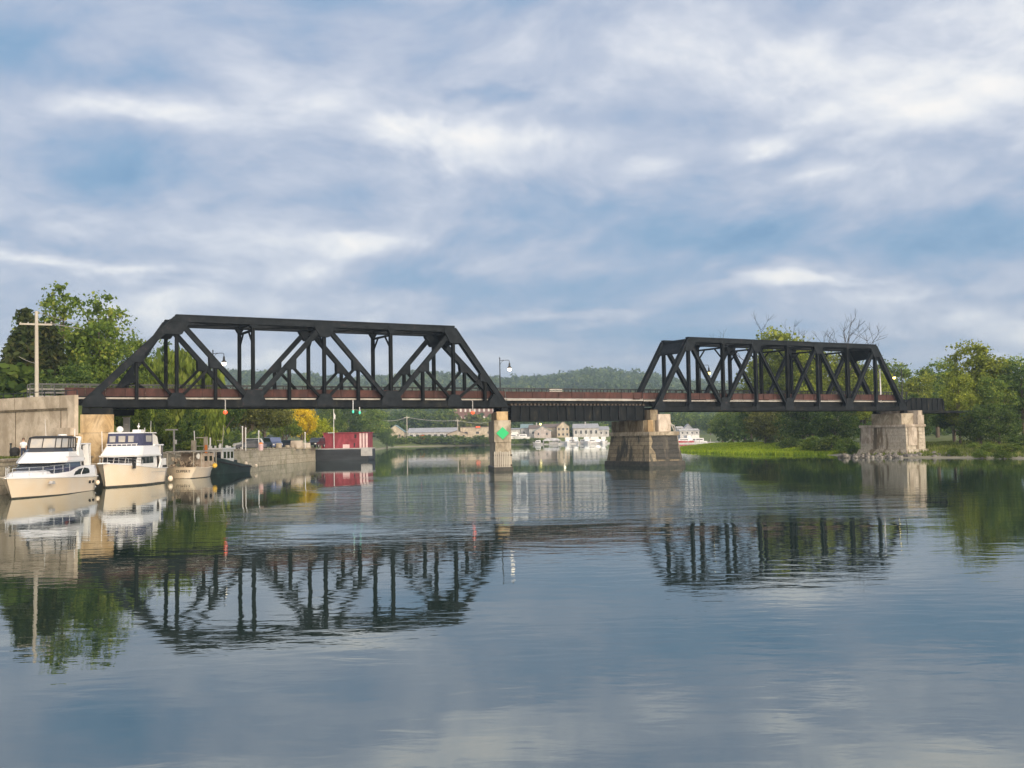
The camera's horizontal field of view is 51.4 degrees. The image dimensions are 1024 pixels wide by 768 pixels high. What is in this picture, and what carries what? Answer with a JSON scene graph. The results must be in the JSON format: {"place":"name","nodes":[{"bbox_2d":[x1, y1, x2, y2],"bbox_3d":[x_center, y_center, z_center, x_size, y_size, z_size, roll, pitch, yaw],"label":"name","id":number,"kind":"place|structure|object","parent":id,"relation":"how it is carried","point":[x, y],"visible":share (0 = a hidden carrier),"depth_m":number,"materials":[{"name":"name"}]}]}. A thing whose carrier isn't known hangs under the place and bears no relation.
{"place":"outdoors","nodes":[
{"label":"outdoors","id":0,"kind":"place"},
{"bbox_2d":[0,442,1023,767],"bbox_3d":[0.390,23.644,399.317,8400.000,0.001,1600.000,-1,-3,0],"label":"water","id":1,"kind":"structure","parent":0,"point":[538,606],"depth_m":21.56,"materials":[{"name":"liquid"}]},
{"bbox_2d":[1,425,98,498],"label":"motor cruiser","id":2,"kind":"object","parent":1,"relation":"on","point":[59,464],"visible":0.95,"depth_m":77.13,"materials":[{"name":"white"}]},
{"bbox_2d":[97,423,167,487],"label":"motor cruiser","id":3,"kind":"object","parent":1,"relation":"on","point":[134,458],"visible":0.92,"depth_m":91.84,"materials":[{"name":"white"}]},
{"bbox_2d":[103,457,136,462],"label":"cabin window","id":4,"kind":"structure","parent":3,"relation":"in","point":[119,459],"depth_m":91.30,"materials":[{"name":"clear glass"}]},
{"bbox_2d":[165,450,217,478],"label":"work boat","id":5,"kind":"object","parent":1,"relation":"on","point":[197,465],"visible":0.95,"depth_m":108.71,"materials":[{"name":"white wood"}]},
{"bbox_2d":[208,425,251,473],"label":"tug boat","id":6,"kind":"object","parent":1,"relation":"on","point":[225,462],"visible":0.59,"depth_m":122.51,"materials":[{"name":"green paint"}]},
{"bbox_2d":[315,432,374,460],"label":"house barge","id":7,"kind":"object","parent":1,"relation":"on","point":[340,446],"visible":0.85,"depth_m":190.06,"materials":[{"name":"wood"}]},
{"bbox_2d":[488,411,512,470],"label":"bridge pier","id":8,"kind":"structure","parent":1,"relation":"in","point":[500,455],"depth_m":115.11,"materials":[{"name":"concrete"}]},
{"bbox_2d":[65,314,508,415],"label":"truss bridge","id":9,"kind":"structure","parent":8,"relation":"on","point":[123,395],"depth_m":107.09,"materials":[{"name":"black metal"}]},
{"bbox_2d":[27,383,907,399],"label":"footbridge walkway","id":10,"kind":"structure","parent":9,"relation":"on","point":[508,389],"depth_m":122.34,"materials":[{"name":"black metal"}]},
{"bbox_2d":[493,391,644,421],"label":"girder bridge","id":11,"kind":"structure","parent":8,"relation":"on","point":[586,406],"depth_m":122.25,"materials":[{"name":"black metal"}]},
{"bbox_2d":[604,410,685,465],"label":"bridge pier","id":12,"kind":"structure","parent":1,"relation":"in","point":[636,443],"depth_m":126.11,"materials":[{"name":"stone"}]},
{"bbox_2d":[633,337,907,413],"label":"truss bridge","id":13,"kind":"structure","parent":12,"relation":"on","point":[792,400],"depth_m":138.40,"materials":[{"name":"black metal"}]},
{"bbox_2d":[0,0,1023,384],"label":"sky","id":14,"kind":"structure","parent":0,"point":[562,185],"materials":[{"name":"blue"}]},
{"bbox_2d":[166,380,1023,458],"bbox_3d":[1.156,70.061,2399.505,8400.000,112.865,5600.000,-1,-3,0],"label":"ground","id":15,"kind":"structure","parent":0,"point":[377,444],"depth_m":496.53,"materials":[{"name":"plant"}]},
{"bbox_2d":[0,376,40,398],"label":"bush","id":16,"kind":"object","parent":15,"relation":"on","point":[10,387],"visible":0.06,"depth_m":104.02,"materials":[{"name":"green plant"}]},
{"bbox_2d":[0,307,52,376],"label":"spruce tree","id":17,"kind":"object","parent":15,"relation":"on","point":[23,346],"visible":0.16,"depth_m":111.64,"materials":[{"name":"green plant"}]},
{"bbox_2d":[0,359,53,397],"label":"bush","id":18,"kind":"object","parent":15,"relation":"on","point":[21,369],"visible":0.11,"depth_m":105.06,"materials":[{"name":"green plant"}]},
{"bbox_2d":[19,311,51,396],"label":"utility pole","id":19,"kind":"object","parent":15,"relation":"on","point":[36,323],"visible":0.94,"depth_m":99.22,"materials":[{"name":"brown wood"}]},
{"bbox_2d":[0,366,75,398],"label":"broadleaf tree","id":20,"kind":"object","parent":15,"relation":"on","point":[43,378],"visible":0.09,"depth_m":106.91,"materials":[{"name":"green plant"}]},
{"bbox_2d":[0,395,82,456],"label":"retaining wall","id":21,"kind":"structure","parent":15,"relation":"on","point":[26,418],"depth_m":93.64,"materials":[{"name":"beige concrete"}]},
{"bbox_2d":[29,320,70,379],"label":"spruce tree","id":22,"kind":"object","parent":15,"relation":"on","point":[50,338],"visible":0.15,"depth_m":113.92,"materials":[{"name":"green plant"}]},
{"bbox_2d":[10,281,118,383],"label":"broadleaf tree","id":23,"kind":"object","parent":15,"relation":"on","point":[53,303],"visible":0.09,"depth_m":121.36,"materials":[{"name":"green plant"}]},
{"bbox_2d":[48,354,105,405],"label":"broadleaf tree","id":24,"kind":"object","parent":15,"relation":"on","point":[80,375],"visible":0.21,"depth_m":107.59,"materials":[{"name":"green plant"}]},
{"bbox_2d":[79,414,113,472],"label":"bridge abutment","id":25,"kind":"object","parent":15,"relation":"on","point":[92,426],"visible":0.29,"depth_m":95.49,"materials":[{"name":"concrete"}]},
{"bbox_2d":[64,290,142,386],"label":"broadleaf tree","id":26,"kind":"object","parent":15,"relation":"on","point":[104,360],"visible":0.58,"depth_m":118.53,"materials":[{"name":"green plant"}]},
{"bbox_2d":[83,372,156,431],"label":"broadleaf tree","id":27,"kind":"object","parent":15,"relation":"on","point":[145,415],"visible":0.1,"depth_m":112.11,"materials":[{"name":"green plant"}]},
{"bbox_2d":[118,386,154,431],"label":"willow tree","id":28,"kind":"object","parent":15,"relation":"on","point":[150,427],"visible":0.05,"depth_m":119.96,"materials":[{"name":"green plant"}]},
{"bbox_2d":[114,327,164,418],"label":"broadleaf tree","id":29,"kind":"object","parent":15,"relation":"on","point":[143,370],"visible":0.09,"depth_m":128.23,"materials":[{"name":"green plant"}]},
{"bbox_2d":[118,356,195,448],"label":"tree","id":30,"kind":"object","parent":15,"relation":"on","point":[158,370],"visible":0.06,"depth_m":136.81,"materials":[{"name":"green plant"}]},
{"bbox_2d":[0,447,315,494],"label":"quay wall","id":31,"kind":"structure","parent":15,"relation":"on","point":[266,457],"depth_m":154.89,"materials":[{"name":"stone"}]},
{"bbox_2d":[0,446,313,461],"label":"quay kerb","id":32,"kind":"structure","parent":31,"relation":"on","point":[9,460],"depth_m":121.64,"materials":[{"name":"grey concrete"}]},
{"bbox_2d":[264,437,282,447],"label":"parked van","id":33,"kind":"object","parent":31,"relation":"on","point":[270,442],"visible":0.69,"depth_m":168.65,"materials":[{"name":"blue metal"}]},
{"bbox_2d":[153,409,176,438],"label":"broadleaf tree","id":34,"kind":"object","parent":15,"relation":"on","point":[159,430],"visible":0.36,"depth_m":133.27,"materials":[{"name":"green plant"}]},
{"bbox_2d":[158,409,205,450],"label":"broadleaf tree","id":35,"kind":"object","parent":15,"relation":"on","point":[190,433],"visible":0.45,"depth_m":137.84,"materials":[{"name":"green plant"}]},
{"bbox_2d":[172,439,202,450],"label":"bush","id":36,"kind":"object","parent":15,"relation":"on","point":[183,446],"visible":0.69,"depth_m":129.15,"materials":[{"name":"green plant"}]},
{"bbox_2d":[153,346,229,450],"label":"tree","id":37,"kind":"object","parent":15,"relation":"on","point":[187,366],"visible":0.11,"depth_m":144.28,"materials":[{"name":"green plant"}]},
{"bbox_2d":[186,409,225,447],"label":"willow tree","id":38,"kind":"object","parent":15,"relation":"on","point":[215,421],"visible":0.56,"depth_m":141.01,"materials":[{"name":"green plant"}]},
{"bbox_2d":[158,427,269,448],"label":"hedgerow","id":39,"kind":"object","parent":15,"relation":"on","point":[231,438],"visible":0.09,"depth_m":214.91,"materials":[{"name":"green plant"}]},
{"bbox_2d":[219,387,248,442],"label":"broadleaf tree","id":40,"kind":"object","parent":15,"relation":"on","point":[232,417],"visible":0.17,"depth_m":152.66,"materials":[{"name":"green plant"}]},
{"bbox_2d":[225,409,283,448],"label":"broadleaf tree","id":41,"kind":"object","parent":15,"relation":"on","point":[256,418],"visible":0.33,"depth_m":162.14,"materials":[{"name":"green plant"}]},
{"bbox_2d":[237,409,298,440],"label":"broadleaf tree","id":42,"kind":"object","parent":15,"relation":"on","point":[285,413],"visible":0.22,"depth_m":171.01,"materials":[{"name":"green plant"}]},
{"bbox_2d":[268,418,304,439],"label":"broadleaf tree","id":43,"kind":"object","parent":15,"relation":"on","point":[293,429],"visible":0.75,"depth_m":183.25,"materials":[{"name":"green plant"}]},
{"bbox_2d":[291,409,320,440],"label":"broadleaf tree","id":44,"kind":"object","parent":15,"relation":"on","point":[307,421],"visible":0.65,"depth_m":204.53,"materials":[{"name":"yellow plant"}]},
{"bbox_2d":[300,416,337,448],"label":"broadleaf tree","id":45,"kind":"object","parent":15,"relation":"on","point":[325,426],"visible":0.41,"depth_m":214.60,"materials":[{"name":"green plant"}]},
{"bbox_2d":[315,409,348,432],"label":"broadleaf tree","id":46,"kind":"object","parent":15,"relation":"on","point":[328,415],"visible":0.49,"depth_m":328.58,"materials":[{"name":"green plant"}]},
{"bbox_2d":[339,409,367,431],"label":"broadleaf tree","id":47,"kind":"object","parent":15,"relation":"on","point":[352,417],"visible":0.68,"depth_m":343.94,"materials":[{"name":"green plant"}]},
{"bbox_2d":[357,409,389,433],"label":"broadleaf tree","id":48,"kind":"object","parent":15,"relation":"on","point":[376,424],"visible":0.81,"depth_m":396.59,"materials":[{"name":"green plant"}]},
{"bbox_2d":[376,427,395,447],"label":"broadleaf tree","id":49,"kind":"object","parent":15,"relation":"on","point":[387,438],"visible":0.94,"depth_m":437.58,"materials":[{"name":"green plant"}]},
{"bbox_2d":[376,410,407,439],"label":"broadleaf tree","id":50,"kind":"object","parent":15,"relation":"on","point":[399,424],"visible":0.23,"depth_m":559.69,"materials":[{"name":"green plant"}]},
{"bbox_2d":[388,409,418,431],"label":"broadleaf tree","id":51,"kind":"object","parent":15,"relation":"on","point":[410,420],"visible":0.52,"depth_m":589.07,"materials":[{"name":"green plant"}]},
{"bbox_2d":[403,409,432,432],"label":"broadleaf tree","id":52,"kind":"object","parent":15,"relation":"on","point":[415,412],"visible":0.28,"depth_m":598.74,"materials":[{"name":"green plant"}]},
{"bbox_2d":[412,435,441,443],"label":"bush","id":53,"kind":"object","parent":15,"relation":"on","point":[420,440],"visible":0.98,"depth_m":513.89,"materials":[{"name":"green plant"}]},
{"bbox_2d":[410,410,446,427],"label":"broadleaf tree","id":54,"kind":"object","parent":15,"relation":"on","point":[428,424],"visible":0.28,"depth_m":581.97,"materials":[{"name":"green plant"}]},
{"bbox_2d":[408,427,456,436],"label":"boat shed","id":55,"kind":"object","parent":15,"relation":"on","point":[412,432],"visible":0.48,"depth_m":527.92,"materials":[{"name":"grey"}]},
{"bbox_2d":[427,409,457,427],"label":"broadleaf tree","id":56,"kind":"object","parent":15,"relation":"on","point":[443,421],"visible":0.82,"depth_m":570.39,"materials":[{"name":"green plant"}]},
{"bbox_2d":[441,435,468,445],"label":"bush","id":57,"kind":"object","parent":15,"relation":"on","point":[454,441],"visible":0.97,"depth_m":515.05,"materials":[{"name":"green plant"}]},
{"bbox_2d":[452,412,483,430],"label":"broadleaf tree","id":58,"kind":"object","parent":15,"relation":"on","point":[476,419],"visible":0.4,"depth_m":574.21,"materials":[{"name":"green plant"}]},
{"bbox_2d":[455,409,492,422],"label":"brick mill","id":59,"kind":"object","parent":15,"relation":"on","point":[462,414],"visible":0.09,"depth_m":659.97,"materials":[{"name":"red"}]},
{"bbox_2d":[460,426,488,437],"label":"workshop building","id":60,"kind":"structure","parent":15,"relation":"on","point":[474,431],"depth_m":529.50,"materials":[{"name":"beige"}]},
{"bbox_2d":[533,426,550,437],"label":"house","id":61,"kind":"structure","parent":15,"relation":"on","point":[545,432],"depth_m":534.41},
{"bbox_2d":[218,365,899,437],"bbox_3d":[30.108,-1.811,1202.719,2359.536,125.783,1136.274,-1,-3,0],"label":"distant wood","id":62,"kind":"object","parent":15,"relation":"on","point":[586,377],"visible":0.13,"depth_m":1293.54,"materials":[{"name":"plant"}]},
{"bbox_2d":[555,422,569,436],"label":"house","id":63,"kind":"structure","parent":15,"relation":"on","point":[561,427],"depth_m":535.47,"materials":[{"name":"beige"}]},
{"bbox_2d":[572,422,598,436],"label":"house","id":64,"kind":"structure","parent":15,"relation":"on","point":[583,430],"depth_m":547.46,"materials":[{"name":"grey"}]},
{"bbox_2d":[678,428,699,437],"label":"house","id":65,"kind":"structure","parent":15,"relation":"on","point":[683,432],"depth_m":499.42,"materials":[{"name":"grey"}]},
{"bbox_2d":[677,412,711,432],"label":"broadleaf tree","id":66,"kind":"object","parent":15,"relation":"on","point":[692,423],"visible":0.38,"depth_m":556.86,"materials":[{"name":"green plant"}]},
{"bbox_2d":[706,412,731,441],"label":"broadleaf tree","id":67,"kind":"object","parent":15,"relation":"on","point":[714,420],"visible":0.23,"depth_m":328.97,"materials":[{"name":"green plant"}]},
{"bbox_2d":[712,414,747,441],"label":"broadleaf tree","id":68,"kind":"object","parent":15,"relation":"on","point":[724,420],"visible":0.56,"depth_m":284.16,"materials":[{"name":"green plant"}]},
{"bbox_2d":[733,412,757,438],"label":"broadleaf tree","id":69,"kind":"object","parent":15,"relation":"on","point":[740,417],"visible":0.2,"depth_m":258.76,"materials":[{"name":"green plant"}]},
{"bbox_2d":[680,441,838,454],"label":"marsh plants","id":70,"kind":"object","parent":15,"relation":"on","point":[742,448],"visible":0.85,"depth_m":202.79,"materials":[{"name":"plant"}]},
{"bbox_2d":[742,412,785,443],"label":"broadleaf tree","id":71,"kind":"object","parent":15,"relation":"on","point":[763,425],"visible":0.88,"depth_m":213.31,"materials":[{"name":"green plant"}]},
{"bbox_2d":[734,349,798,415],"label":"broadleaf tree","id":72,"kind":"object","parent":15,"relation":"on","point":[751,381],"visible":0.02,"depth_m":240.14,"materials":[{"name":"green plant"}]},
{"bbox_2d":[745,319,823,437],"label":"broadleaf tree","id":73,"kind":"object","parent":15,"relation":"on","point":[781,336],"visible":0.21,"depth_m":222.64,"materials":[{"name":"green plant"}]},
{"bbox_2d":[772,436,802,448],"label":"bush","id":74,"kind":"object","parent":15,"relation":"on","point":[792,441],"visible":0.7,"depth_m":193.95,"materials":[{"name":"green plant"}]},
{"bbox_2d":[769,393,838,441],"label":"broadleaf tree","id":75,"kind":"object","parent":15,"relation":"on","point":[793,425],"visible":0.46,"depth_m":198.65,"materials":[{"name":"green plant"}]},
{"bbox_2d":[769,336,844,439],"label":"broadleaf tree","id":76,"kind":"object","parent":15,"relation":"on","point":[810,373],"visible":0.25,"depth_m":212.08,"materials":[{"name":"green plant"}]},
{"bbox_2d":[796,435,820,450],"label":"bush","id":77,"kind":"object","parent":15,"relation":"on","point":[806,445],"visible":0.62,"depth_m":181.43,"materials":[{"name":"green plant"}]},
{"bbox_2d":[810,435,840,450],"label":"bush","id":78,"kind":"object","parent":15,"relation":"on","point":[827,443],"visible":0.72,"depth_m":175.23,"materials":[{"name":"green plant"}]},
{"bbox_2d":[802,412,864,439],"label":"broadleaf tree","id":79,"kind":"object","parent":15,"relation":"on","point":[835,427],"visible":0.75,"depth_m":188.49,"materials":[{"name":"green plant"}]},
{"bbox_2d":[809,352,869,419],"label":"broadleaf tree","id":80,"kind":"object","parent":15,"relation":"on","point":[840,378],"visible":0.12,"depth_m":212.60,"materials":[{"name":"green plant"}]},
{"bbox_2d":[831,437,859,451],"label":"bush","id":81,"kind":"object","parent":15,"relation":"on","point":[844,444],"visible":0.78,"depth_m":166.88,"materials":[{"name":"green plant"}]},
{"bbox_2d":[826,309,887,434],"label":"dead tree","id":82,"kind":"object","parent":15,"relation":"on","point":[852,342],"visible":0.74,"depth_m":213.95,"materials":[{"name":"brown wood"}]},
{"bbox_2d":[841,360,884,441],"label":"broadleaf tree","id":83,"kind":"object","parent":15,"relation":"on","point":[866,377],"visible":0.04,"depth_m":218.08,"materials":[{"name":"green plant"}]},
{"bbox_2d":[715,415,1021,441],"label":"undergrowth","id":84,"kind":"object","parent":15,"relation":"on","point":[932,430],"visible":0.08,"depth_m":273.50,"materials":[{"name":"green plant"}]},
{"bbox_2d":[856,370,903,422],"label":"broadleaf tree","id":85,"kind":"object","parent":15,"relation":"on","point":[885,387],"visible":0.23,"depth_m":204.29,"materials":[{"name":"green plant"}]},
{"bbox_2d":[857,410,926,454],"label":"bridge pier","id":86,"kind":"structure","parent":15,"relation":"on","point":[892,431],"depth_m":147.84,"materials":[{"name":"concrete"}]},
{"bbox_2d":[879,398,973,413],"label":"girder bridge","id":87,"kind":"structure","parent":86,"relation":"on","point":[929,405],"depth_m":151.44,"materials":[{"name":"black metal"}]},
{"bbox_2d":[870,355,921,396],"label":"broadleaf tree","id":88,"kind":"object","parent":15,"relation":"on","point":[906,373],"visible":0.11,"depth_m":229.14,"materials":[{"name":"green plant"}]},
{"bbox_2d":[898,372,936,418],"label":"broadleaf tree","id":89,"kind":"object","parent":15,"relation":"on","point":[912,387],"visible":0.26,"depth_m":214.14,"materials":[{"name":"green plant"}]},
{"bbox_2d":[904,394,933,434],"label":"broadleaf tree","id":90,"kind":"object","parent":15,"relation":"on","point":[927,422],"visible":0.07,"depth_m":189.76,"materials":[{"name":"green plant"}]},
{"bbox_2d":[901,356,960,437],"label":"broadleaf tree","id":91,"kind":"object","parent":15,"relation":"on","point":[939,366],"visible":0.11,"depth_m":229.56,"materials":[{"name":"green plant"}]},
{"bbox_2d":[928,370,961,439],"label":"broadleaf tree","id":92,"kind":"object","parent":15,"relation":"on","point":[937,387],"visible":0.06,"depth_m":199.65,"materials":[{"name":"green plant"}]},
{"bbox_2d":[928,407,976,441],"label":"broadleaf tree","id":93,"kind":"object","parent":15,"relation":"on","point":[936,421],"visible":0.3,"depth_m":165.72,"materials":[{"name":"green plant"}]},
{"bbox_2d":[935,370,982,443],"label":"broadleaf tree","id":94,"kind":"object","parent":15,"relation":"on","point":[959,394],"visible":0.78,"depth_m":157.27,"materials":[{"name":"green plant"}]},
{"bbox_2d":[931,339,1018,439],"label":"broadleaf tree","id":95,"kind":"object","parent":15,"relation":"on","point":[980,363],"visible":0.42,"depth_m":163.19,"materials":[{"name":"green plant"}]},
{"bbox_2d":[950,404,1008,443],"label":"broadleaf tree","id":96,"kind":"object","parent":15,"relation":"on","point":[967,421],"visible":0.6,"depth_m":151.67,"materials":[{"name":"green plant"}]},
{"bbox_2d":[969,373,1019,441],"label":"broadleaf tree","id":97,"kind":"object","parent":15,"relation":"on","point":[987,393],"visible":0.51,"depth_m":157.25,"materials":[{"name":"green plant"}]},
{"bbox_2d":[971,404,1023,443],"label":"broadleaf tree","id":98,"kind":"object","parent":15,"relation":"on","point":[1005,414],"visible":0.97,"depth_m":148.82,"materials":[{"name":"green plant"}]},
{"bbox_2d":[990,450,1015,458],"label":"bush","id":99,"kind":"object","parent":15,"relation":"on","point":[1002,454],"visible":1,"depth_m":130.38,"materials":[{"name":"green plant"}]},
{"bbox_2d":[984,359,1023,434],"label":"broadleaf tree","id":100,"kind":"object","parent":15,"relation":"on","point":[1015,383],"visible":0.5,"depth_m":159.59,"materials":[{"name":"green plant"}]},
{"bbox_2d":[993,351,1023,425],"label":"broadleaf tree","id":101,"kind":"object","parent":15,"relation":"on","point":[1010,361],"visible":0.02,"depth_m":172.04,"materials":[{"name":"green plant"}]},
{"bbox_2d":[995,442,1023,452],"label":"bush","id":102,"kind":"object","parent":15,"relation":"on","point":[1012,447],"visible":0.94,"depth_m":135.27,"materials":[{"name":"green plant"}]},
{"bbox_2d":[836,439,1023,456],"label":"bank grass","id":103,"kind":"structure","parent":0,"point":[946,445],"depth_m":146.59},
{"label":"pavement","id":104,"kind":"structure","parent":0,"visible":0},
{"bbox_2d":[235,440,266,448],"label":"parked car","id":105,"kind":"object","parent":104,"relation":"on","point":[251,443],"visible":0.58,"depth_m":156.97,"materials":[{"name":"grey paint"}]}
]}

